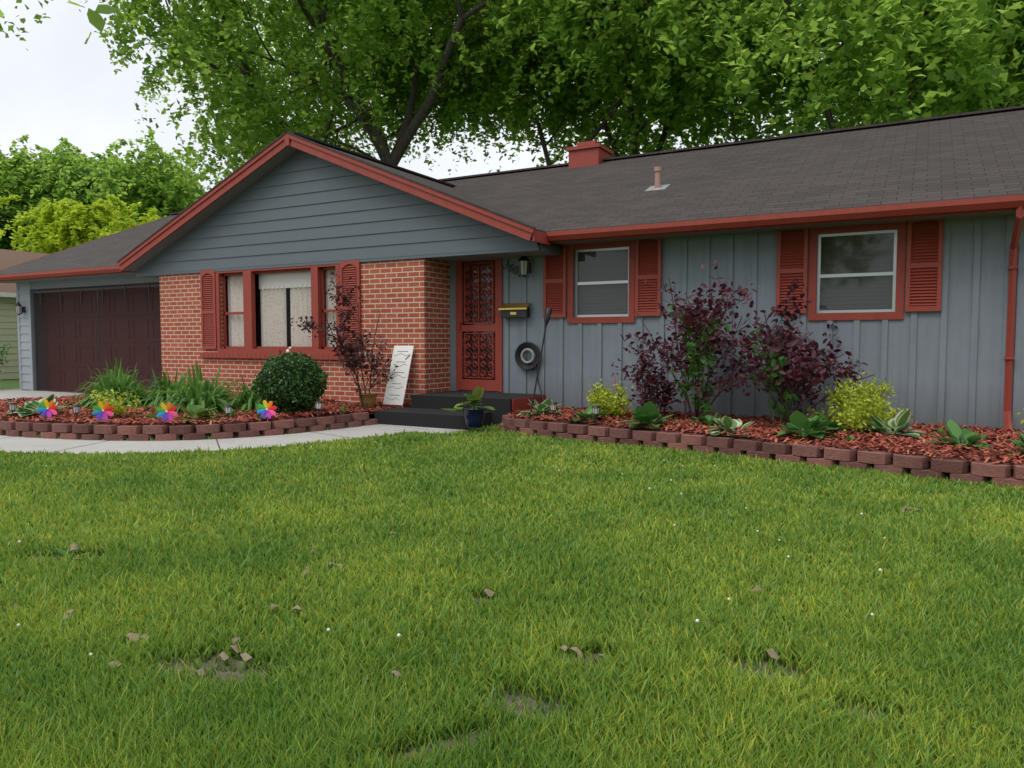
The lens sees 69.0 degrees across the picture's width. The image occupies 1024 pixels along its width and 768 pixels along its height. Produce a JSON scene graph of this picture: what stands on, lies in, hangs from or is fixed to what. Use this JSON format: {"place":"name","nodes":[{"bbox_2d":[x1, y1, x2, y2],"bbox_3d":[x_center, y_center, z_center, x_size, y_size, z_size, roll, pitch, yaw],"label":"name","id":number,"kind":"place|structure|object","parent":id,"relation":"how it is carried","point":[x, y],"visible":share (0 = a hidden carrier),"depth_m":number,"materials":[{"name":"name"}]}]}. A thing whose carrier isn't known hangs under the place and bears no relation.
{"place":"outdoors","nodes":[
{"label":"outdoors","id":0,"kind":"place"},
{"bbox_2d":[0,249,48,378],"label":"neighbour house","id":1,"kind":"structure","parent":0,"point":[8,315],"depth_m":23.81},
{"bbox_2d":[0,1,117,43],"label":"leaves","id":2,"kind":"object","parent":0,"point":[96,20],"visible":1,"depth_m":3.59,"materials":[{"name":"green plant"}]},
{"bbox_2d":[0,194,166,253],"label":"yellow green tree","id":3,"kind":"object","parent":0,"point":[63,225],"depth_m":35.90,"materials":[{"name":"plant"}]},
{"bbox_2d":[0,389,466,453],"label":"concrete path","id":4,"kind":"structure","parent":0,"point":[18,444],"depth_m":8.71,"materials":[{"name":"grey concrete"}]},
{"bbox_2d":[6,424,418,451],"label":"walk joints","id":5,"kind":"object","parent":4,"relation":"on","point":[218,443],"visible":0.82,"depth_m":8.88,"materials":[{"name":"grey concrete"}]},
{"bbox_2d":[0,0,860,191],"label":"sky","id":6,"kind":"structure","parent":0,"point":[64,86],"materials":[{"name":"white"}]},
{"bbox_2d":[0,379,1023,767],"bbox_3d":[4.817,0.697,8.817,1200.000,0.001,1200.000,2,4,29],"label":"lawn","id":7,"kind":"structure","parent":0,"point":[8,383],"depth_m":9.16,"materials":[{"name":"green plant"}]},
{"bbox_2d":[0,343,17,371],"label":"shrub","id":8,"kind":"object","parent":7,"relation":"on","point":[2,354],"depth_m":18.14,"materials":[{"name":"green plant"}]},
{"bbox_2d":[68,546,103,553],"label":"lawn weed","id":9,"kind":"object","parent":7,"relation":"on","point":[85,552],"visible":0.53,"depth_m":4.15,"materials":[{"name":"green plant"}]},
{"bbox_2d":[149,378,161,389],"bbox_3d":[-7.058,-0.083,14.997,0.300,0.850,0.350,2,4,29],"label":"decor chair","id":10,"kind":"object","parent":7,"relation":"on","point":[151,381],"visible":0.04,"depth_m":14.87,"materials":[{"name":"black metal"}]},
{"bbox_2d":[0,399,377,440],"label":"bed wall","id":11,"kind":"structure","parent":7,"relation":"on","point":[78,431],"depth_m":9.03,"materials":[{"name":"brown concrete"}]},
{"bbox_2d":[0,390,409,427],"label":"mulch chips","id":12,"kind":"object","parent":11,"relation":"on","point":[326,408],"visible":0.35,"depth_m":9.88,"materials":[{"name":"brown wood"}]},
{"bbox_2d":[8,402,16,416],"bbox_3d":[-6.439,0.381,9.602,0.102,0.280,0.102,-3,4,-39],"label":"solar light","id":13,"kind":"object","parent":12,"relation":"on","point":[12,406],"visible":0.94,"depth_m":9.57,"materials":[{"name":"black metal"}]},
{"bbox_2d":[5,394,66,416],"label":"hosta plant","id":14,"kind":"object","parent":12,"relation":"on","point":[30,407],"visible":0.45,"depth_m":9.85,"materials":[{"name":"green plant"}]},
{"bbox_2d":[36,399,57,417],"bbox_3d":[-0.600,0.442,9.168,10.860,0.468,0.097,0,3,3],"label":"pinwheel","id":15,"kind":"object","parent":12,"relation":"on","point":[47,408],"visible":0.94,"depth_m":9.48,"materials":[{"name":"multicoloured plastic"}]},
{"bbox_2d":[71,405,80,418],"bbox_3d":[-5.422,0.400,9.272,0.102,0.280,0.102,0,3,6],"label":"solar light","id":16,"kind":"object","parent":12,"relation":"on","point":[76,409],"visible":0.94,"depth_m":9.24,"materials":[{"name":"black metal"}]},
{"bbox_2d":[92,401,113,419],"bbox_3d":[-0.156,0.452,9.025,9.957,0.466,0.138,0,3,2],"label":"pinwheel","id":17,"kind":"object","parent":12,"relation":"on","point":[101,409],"visible":0.91,"depth_m":9.18,"materials":[{"name":"multicoloured plastic"}]},
{"bbox_2d":[61,357,153,409],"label":"ornamental grass","id":18,"kind":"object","parent":12,"relation":"on","point":[119,384],"depth_m":11.21,"materials":[{"name":"green plant"}]},
{"bbox_2d":[61,356,154,407],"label":"daylily plant","id":19,"kind":"object","parent":12,"relation":"on","point":[116,371],"visible":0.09,"depth_m":12.05,"materials":[{"name":"green plant"}]},
{"bbox_2d":[89,389,141,417],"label":"yellow-green shrub","id":20,"kind":"object","parent":12,"relation":"on","point":[116,405],"depth_m":9.66,"materials":[{"name":"yellow plant"}]},
{"bbox_2d":[127,365,188,408],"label":"daylily plant","id":21,"kind":"object","parent":12,"relation":"on","point":[167,384],"visible":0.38,"depth_m":11.36,"materials":[{"name":"green plant"}]},
{"bbox_2d":[156,402,176,420],"bbox_3d":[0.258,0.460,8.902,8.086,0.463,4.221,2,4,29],"label":"pinwheel","id":22,"kind":"object","parent":12,"relation":"on","point":[165,411],"visible":0.89,"depth_m":9.06},
{"bbox_2d":[122,365,252,417],"bbox_3d":[-4.412,0.066,10.415,2.093,0.688,1.958,2,4,29],"label":"daylily plant","id":23,"kind":"object","parent":12,"relation":"on","point":[201,395],"visible":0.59,"depth_m":10.24,"materials":[{"name":"green plant"}]},
{"bbox_2d":[144,361,242,411],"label":"daylily plant","id":24,"kind":"object","parent":12,"relation":"on","point":[201,379],"visible":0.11,"depth_m":10.98,"materials":[{"name":"green plant"}]},
{"bbox_2d":[179,404,222,423],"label":"hosta plant","id":25,"kind":"object","parent":12,"relation":"on","point":[198,411],"visible":0.91,"depth_m":9.30,"materials":[{"name":"green plant"}]},
{"bbox_2d":[224,405,231,419],"bbox_3d":[-3.513,0.403,9.216,0.110,0.280,0.110,2,4,29],"label":"solar light","id":26,"kind":"object","parent":12,"relation":"on","point":[227,409],"visible":0.95,"depth_m":9.18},
{"bbox_2d":[217,373,309,413],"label":"daylily plant","id":27,"kind":"object","parent":12,"relation":"on","point":[246,399],"visible":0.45,"depth_m":10.63,"materials":[{"name":"green plant"}]},
{"bbox_2d":[257,400,276,420],"bbox_3d":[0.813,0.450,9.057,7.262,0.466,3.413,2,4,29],"label":"pinwheel","id":28,"kind":"object","parent":12,"relation":"on","point":[266,409],"visible":0.94,"depth_m":9.35},
{"bbox_2d":[248,350,328,413],"bbox_3d":[-3.023,-0.001,10.201,1.027,0.915,1.034,2,4,29],"label":"boxwood plant","id":29,"kind":"object","parent":12,"relation":"on","point":[282,360],"depth_m":9.90,"materials":[{"name":"green plant"}]},
{"bbox_2d":[315,401,322,416],"bbox_3d":[-2.549,0.368,9.826,0.110,0.280,0.110,2,4,29],"label":"solar light","id":30,"kind":"object","parent":12,"relation":"on","point":[318,404],"visible":1,"depth_m":9.79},
{"bbox_2d":[337,406,346,413],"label":"seedling","id":31,"kind":"object","parent":12,"relation":"on","point":[342,408],"visible":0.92,"depth_m":10.24,"materials":[{"name":"green plant"}]},
{"bbox_2d":[290,268,397,407],"bbox_3d":[-2.397,-0.654,11.082,1.326,2.027,1.594,2,4,29],"label":"red-leaved shrub","id":32,"kind":"object","parent":12,"relation":"on","point":[348,349],"depth_m":10.90,"materials":[{"name":"red plant"}]},
{"bbox_2d":[358,393,377,407],"bbox_3d":[-2.161,0.256,11.172,0.300,0.230,0.300,2,4,29],"label":"flower pot","id":33,"kind":"object","parent":12,"relation":"on","point":[369,399],"visible":0.75,"depth_m":11.07,"materials":[{"name":"ceramic"}]},
{"bbox_2d":[383,346,413,404],"bbox_3d":[-1.731,-0.137,11.361,0.370,0.894,0.306,2,4,29],"label":"welcome sign","id":34,"kind":"object","parent":12,"relation":"on","point":[395,391],"visible":1,"depth_m":11.35,"materials":[{"name":"white paint"}]},
{"bbox_2d":[0,0,647,198],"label":"tree","id":35,"kind":"object","parent":7,"relation":"on","point":[248,113],"depth_m":24.58,"materials":[{"name":"green plant"}]},
{"bbox_2d":[16,442,884,655],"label":"white flowers","id":36,"kind":"object","parent":7,"relation":"on","point":[399,635],"visible":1,"depth_m":3.61,"materials":[{"name":"white plant"}]},
{"bbox_2d":[4,520,899,767],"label":"bare soil patches","id":37,"kind":"object","parent":7,"relation":"on","point":[236,662],"visible":0.11,"depth_m":2.66,"materials":[{"name":"soil"}]},
{"bbox_2d":[56,548,94,560],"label":"lawn weed","id":38,"kind":"object","parent":37,"relation":"on","point":[60,552],"visible":0.46,"depth_m":4.09,"materials":[{"name":"green plant"}]},
{"bbox_2d":[374,391,544,429],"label":"porch steps","id":39,"kind":"structure","parent":7,"relation":"on","point":[425,410],"depth_m":10.44,"materials":[{"name":"concrete"}]},
{"bbox_2d":[14,491,922,679],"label":"lawn leaf litter","id":40,"kind":"object","parent":7,"relation":"on","point":[771,652],"visible":0.83,"depth_m":2.87,"materials":[{"name":"brown plant"}]},
{"bbox_2d":[0,150,1023,431],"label":"house walls","id":41,"kind":"structure","parent":7,"relation":"on","point":[302,210],"depth_m":11.06,"materials":[{"name":"grey wood"}]},
{"bbox_2d":[33,284,161,391],"bbox_3d":[-8.963,-0.972,16.516,5.350,2.450,0.320,2,4,29],"label":"garage door","id":42,"kind":"structure","parent":41,"relation":"in","point":[93,328],"depth_m":16.82,"materials":[{"name":"brown wood"}]},
{"bbox_2d":[15,256,543,400],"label":"wall lamps","id":43,"kind":"object","parent":41,"relation":"attached to","point":[514,310],"visible":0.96,"depth_m":11.17,"materials":[{"name":"black metal"}]},
{"bbox_2d":[458,259,498,390],"bbox_3d":[-0.506,-0.957,11.664,0.810,2.115,0.162,2,4,29],"label":"front door","id":44,"kind":"structure","parent":41,"relation":"in","point":[478,322],"depth_m":11.65,"materials":[{"name":"red metal"}]},
{"bbox_2d":[503,260,519,276],"bbox_3d":[0.009,-1.753,11.295,0.330,0.133,0.008,33,18,23],"label":"house number","id":45,"kind":"object","parent":41,"relation":"attached to","point":[511,268],"visible":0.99,"depth_m":11.30,"materials":[{"name":"black metal"}]},
{"bbox_2d":[0,105,1023,281],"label":"house roof","id":46,"kind":"structure","parent":41,"relation":"on","point":[974,154],"depth_m":11.47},
{"bbox_2d":[0,194,1023,431],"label":"house gutters","id":47,"kind":"object","parent":46,"relation":"attached to","point":[955,206],"visible":0.84,"depth_m":8.51,"materials":[{"name":"red metal"}]},
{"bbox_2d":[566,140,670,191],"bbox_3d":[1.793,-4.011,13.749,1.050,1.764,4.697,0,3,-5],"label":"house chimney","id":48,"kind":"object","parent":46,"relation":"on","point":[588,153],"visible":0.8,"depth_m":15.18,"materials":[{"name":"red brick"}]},
{"bbox_2d":[223,229,896,353],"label":"house windows","id":49,"kind":"structure","parent":41,"relation":"in","point":[856,271],"depth_m":10.73,"materials":[{"name":"glass"}]},
{"bbox_2d":[200,219,943,348],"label":"window shutters","id":50,"kind":"object","parent":41,"relation":"attached to","point":[924,264],"visible":0.79,"depth_m":10.18,"materials":[{"name":"red wood"}]},
{"bbox_2d":[310,0,947,164],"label":"leaning tree","id":51,"kind":"object","parent":7,"relation":"on","point":[561,104],"depth_m":27.82,"materials":[{"name":"green plant"}]},
{"bbox_2d":[435,0,839,166],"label":"tree","id":52,"kind":"object","parent":7,"relation":"on","point":[678,34],"depth_m":22.36,"materials":[{"name":"green plant"}]},
{"bbox_2d":[500,415,1023,487],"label":"bed wall","id":53,"kind":"structure","parent":7,"relation":"on","point":[955,468],"depth_m":7.22,"materials":[{"name":"brown concrete"}]},
{"bbox_2d":[507,406,1023,468],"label":"mulch chips","id":54,"kind":"object","parent":7,"relation":"on","point":[566,412],"visible":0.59,"depth_m":7.68,"materials":[{"name":"red wood"}]},
{"bbox_2d":[515,398,561,417],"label":"hosta plant","id":55,"kind":"object","parent":54,"relation":"on","point":[543,407],"visible":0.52,"depth_m":9.71,"materials":[{"name":"green plant"}]},
{"bbox_2d":[550,402,556,418],"bbox_3d":[0.522,0.383,9.393,0.102,0.300,0.102,0,3,6],"label":"solar light","id":56,"kind":"object","parent":54,"relation":"on","point":[553,406],"visible":0.96,"depth_m":9.36,"materials":[{"name":"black metal"}]},
{"bbox_2d":[530,308,616,413],"bbox_3d":[0.853,-0.241,9.955,1.338,1.527,0.133,-1,4,-23],"label":"stake","id":57,"kind":"object","parent":54,"relation":"on","point":[548,311],"visible":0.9,"depth_m":9.75,"materials":[{"name":"black metal"}]},
{"bbox_2d":[567,404,610,423],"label":"hosta plant","id":58,"kind":"object","parent":54,"relation":"on","point":[587,413],"visible":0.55,"depth_m":9.07,"materials":[{"name":"green plant"}]},
{"bbox_2d":[592,405,599,424],"bbox_3d":[1.005,0.410,8.923,0.102,0.300,0.102,-3,4,-39],"label":"solar light","id":59,"kind":"object","parent":54,"relation":"on","point":[595,409],"visible":0.93,"depth_m":8.89,"materials":[{"name":"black metal"}]},
{"bbox_2d":[586,379,633,416],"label":"gold shrub","id":60,"kind":"object","parent":54,"relation":"on","point":[610,403],"depth_m":9.67,"materials":[{"name":"yellow plant"}]},
{"bbox_2d":[619,401,672,428],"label":"hosta plant","id":61,"kind":"object","parent":54,"relation":"on","point":[646,414],"visible":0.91,"depth_m":8.47,"materials":[{"name":"green plant"}]},
{"bbox_2d":[611,341,687,416],"bbox_3d":[2.000,-0.071,9.888,1.051,1.004,1.559,2,4,29],"label":"purple shrub","id":62,"kind":"object","parent":54,"relation":"on","point":[656,382],"depth_m":9.52,"materials":[{"name":"purple plant"}]},
{"bbox_2d":[663,305,729,415],"bbox_3d":[2.214,-0.245,9.041,0.675,1.436,1.185,2,4,29],"label":"shrub","id":63,"kind":"object","parent":54,"relation":"on","point":[703,360],"depth_m":8.98,"materials":[{"name":"purple plant"}]},
{"bbox_2d":[686,412,721,426],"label":"hosta plant","id":64,"kind":"object","parent":54,"relation":"on","point":[706,419],"visible":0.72,"depth_m":8.65,"materials":[{"name":"green plant"}]},
{"bbox_2d":[707,415,754,436],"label":"hosta plant","id":65,"kind":"object","parent":54,"relation":"on","point":[727,423],"visible":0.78,"depth_m":7.87,"materials":[{"name":"green plant"}]},
{"bbox_2d":[749,327,802,425],"bbox_3d":[2.999,-0.088,8.681,0.687,1.164,0.565,2,4,29],"label":"shrub","id":66,"kind":"object","parent":54,"relation":"on","point":[776,373],"depth_m":8.66,"materials":[{"name":"purple plant"}]},
{"bbox_2d":[764,410,837,438],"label":"hosta plant","id":67,"kind":"object","parent":54,"relation":"on","point":[801,424],"visible":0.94,"depth_m":7.61,"materials":[{"name":"green plant"}]},
{"bbox_2d":[819,413,852,433],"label":"hosta plant","id":68,"kind":"object","parent":54,"relation":"on","point":[828,423],"visible":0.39,"depth_m":7.98,"materials":[{"name":"green plant"}]},
{"bbox_2d":[845,435,853,441],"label":"seedling","id":69,"kind":"object","parent":54,"relation":"on","point":[850,438],"visible":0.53,"depth_m":7.29,"materials":[{"name":"green plant"}]},
{"bbox_2d":[807,371,913,432],"bbox_3d":[3.771,0.189,8.155,1.115,0.685,1.182,2,4,29],"label":"gold shrub","id":70,"kind":"object","parent":54,"relation":"on","point":[859,404],"depth_m":8.03,"materials":[{"name":"yellow plant"}]},
{"bbox_2d":[860,408,927,439],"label":"hosta plant","id":71,"kind":"object","parent":54,"relation":"on","point":[897,424],"visible":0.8,"depth_m":7.71,"materials":[{"name":"green plant"}]},
{"bbox_2d":[933,427,944,433],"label":"seedling","id":72,"kind":"object","parent":54,"relation":"on","point":[941,431],"visible":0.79,"depth_m":8.03,"materials":[{"name":"green plant"}]},
{"bbox_2d":[924,419,990,448],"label":"hosta plant","id":73,"kind":"object","parent":54,"relation":"on","point":[957,434],"visible":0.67,"depth_m":6.98,"materials":[{"name":"green plant"}]},
{"bbox_2d":[1005,429,1023,455],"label":"hosta plant","id":74,"kind":"object","parent":54,"relation":"on","point":[1018,443],"visible":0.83,"depth_m":6.44,"materials":[{"name":"green plant"}]},
{"bbox_2d":[613,0,1009,143],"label":"tree","id":75,"kind":"object","parent":7,"relation":"on","point":[829,60],"depth_m":27.14,"materials":[{"name":"green plant"}]},
{"bbox_2d":[705,0,1023,137],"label":"tree","id":76,"kind":"object","parent":7,"relation":"on","point":[964,20],"depth_m":16.74,"materials":[{"name":"green plant"}]},
{"bbox_2d":[850,0,1023,116],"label":"tree","id":77,"kind":"object","parent":7,"relation":"on","point":[1015,41],"visible":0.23,"depth_m":18.15,"materials":[{"name":"green plant"}]},
{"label":"tree trunk","id":78,"kind":"object","parent":7,"relation":"on","visible":0},
{"bbox_2d":[0,134,108,251],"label":"tree","id":79,"kind":"object","parent":78,"relation":"attached to","point":[8,210],"visible":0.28,"depth_m":49.98,"materials":[{"name":"green plant"}]},
{"bbox_2d":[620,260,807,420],"bbox_3d":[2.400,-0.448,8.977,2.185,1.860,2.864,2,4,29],"label":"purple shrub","id":80,"kind":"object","parent":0,"point":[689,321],"depth_m":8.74,"materials":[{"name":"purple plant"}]},
{"bbox_2d":[712,278,874,421],"bbox_3d":[3.147,-0.387,8.893,2.174,1.751,2.297,2,4,29],"label":"purple shrub","id":81,"kind":"object","parent":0,"point":[803,359],"depth_m":8.73,"materials":[{"name":"purple plant"}]},
{"bbox_3d":[-0.487,0.602,9.565,0.267,0.107,0.274,2,4,29],"label":"decorative pot stand","id":82,"kind":"object","parent":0,"visible":0},
{"bbox_2d":[462,407,485,427],"bbox_3d":[-0.487,0.433,9.575,0.310,0.240,0.310,2,4,29],"label":"plant pot","id":83,"kind":"object","parent":82,"relation":"on","point":[473,418],"visible":0.96,"depth_m":9.47,"materials":[{"name":"blue ceramic"}]},
{"bbox_2d":[442,386,494,410],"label":"potted plant","id":84,"kind":"object","parent":83,"relation":"on","point":[473,399],"visible":0.91,"depth_m":9.47,"materials":[{"name":"green plant"}]},
{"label":"tree trunk","id":85,"kind":"object","parent":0,"visible":0},
{"bbox_2d":[0,130,219,250],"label":"tree","id":86,"kind":"object","parent":85,"relation":"attached to","point":[147,181],"visible":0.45,"depth_m":48.48,"materials":[{"name":"green plant"}]}
]}

